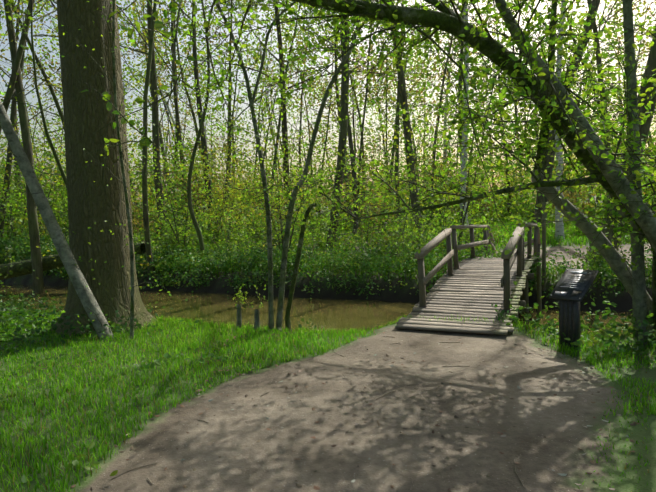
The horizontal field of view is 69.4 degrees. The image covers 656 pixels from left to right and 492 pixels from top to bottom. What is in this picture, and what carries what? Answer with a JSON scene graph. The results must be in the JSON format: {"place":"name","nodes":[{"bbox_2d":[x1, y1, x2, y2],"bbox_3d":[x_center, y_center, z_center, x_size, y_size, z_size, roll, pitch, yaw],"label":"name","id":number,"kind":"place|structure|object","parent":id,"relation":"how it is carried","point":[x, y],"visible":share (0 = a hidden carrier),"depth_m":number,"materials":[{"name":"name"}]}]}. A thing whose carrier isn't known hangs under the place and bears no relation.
{"place":"outdoors","nodes":[
{"label":"outdoors","id":0,"kind":"place"},
{"bbox_2d":[0,283,632,336],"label":"stream water","id":1,"kind":"structure","parent":0,"point":[335,314],"depth_m":11.66,"materials":[{"name":"brown liquid"}]},
{"bbox_2d":[0,196,655,491],"bbox_3d":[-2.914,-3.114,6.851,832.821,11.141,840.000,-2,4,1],"label":"ground","id":2,"kind":"structure","parent":0,"point":[246,461],"depth_m":3.83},
{"bbox_2d":[51,0,157,337],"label":"tree trunk","id":3,"kind":"object","parent":2,"relation":"on","point":[87,114],"visible":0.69,"depth_m":7.36,"materials":[{"name":"brown plant"}]},
{"bbox_2d":[0,215,655,491],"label":"grass","id":4,"kind":"structure","parent":2,"relation":"on","point":[208,334],"depth_m":5.40,"materials":[{"name":"green plant"}]},
{"bbox_2d":[0,0,655,343],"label":"slender trees","id":5,"kind":"object","parent":2,"relation":"on","point":[643,301],"visible":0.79,"depth_m":6.02,"materials":[{"name":"grey plant"}]},
{"bbox_2d":[0,200,655,482],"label":"bank herbs","id":6,"kind":"object","parent":2,"relation":"on","point":[184,258],"visible":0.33,"depth_m":12.57,"materials":[{"name":"green plant"}]},
{"bbox_2d":[0,0,655,336],"bbox_3d":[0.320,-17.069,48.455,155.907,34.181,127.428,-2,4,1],"label":"forest","id":7,"kind":"object","parent":2,"relation":"on","point":[17,57],"depth_m":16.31,"materials":[{"name":"green plant"}]},
{"bbox_2d":[32,323,648,491],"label":"path litter","id":8,"kind":"object","parent":2,"relation":"on","point":[392,486],"visible":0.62,"depth_m":4.05,"materials":[{"name":"brown plant"}]},
{"bbox_2d":[109,336,609,486],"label":"fallen twigs","id":9,"kind":"object","parent":2,"relation":"on","point":[376,399],"visible":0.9,"depth_m":3.31,"materials":[{"name":"brown wood"}]},
{"bbox_2d":[417,202,545,324],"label":"bridge posts","id":10,"kind":"object","parent":2,"relation":"on","point":[506,270],"visible":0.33,"depth_m":9.66,"materials":[{"name":"wood"}]},
{"bbox_2d":[414,223,540,334],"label":"bridge handrails","id":11,"kind":"object","parent":10,"relation":"attached to","point":[428,247],"visible":0.1,"depth_m":8.42,"materials":[{"name":"wood"}]},
{"bbox_2d":[549,269,598,350],"bbox_3d":[2.993,0.874,5.759,0.460,1.140,0.380,-5,4,-37],"label":"info lectern","id":12,"kind":"object","parent":2,"relation":"on","point":[570,289],"visible":0.96,"depth_m":5.71,"materials":[{"name":"plastic"}]},
{"bbox_2d":[0,0,655,206],"label":"sky","id":13,"kind":"structure","parent":0,"point":[29,97],"materials":[{"name":"white"}]},
{"bbox_2d":[395,256,541,334],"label":"bridge deck planks","id":14,"kind":"object","parent":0,"point":[471,287],"visible":0.75,"depth_m":7.65,"materials":[{"name":"wood"}]}
]}

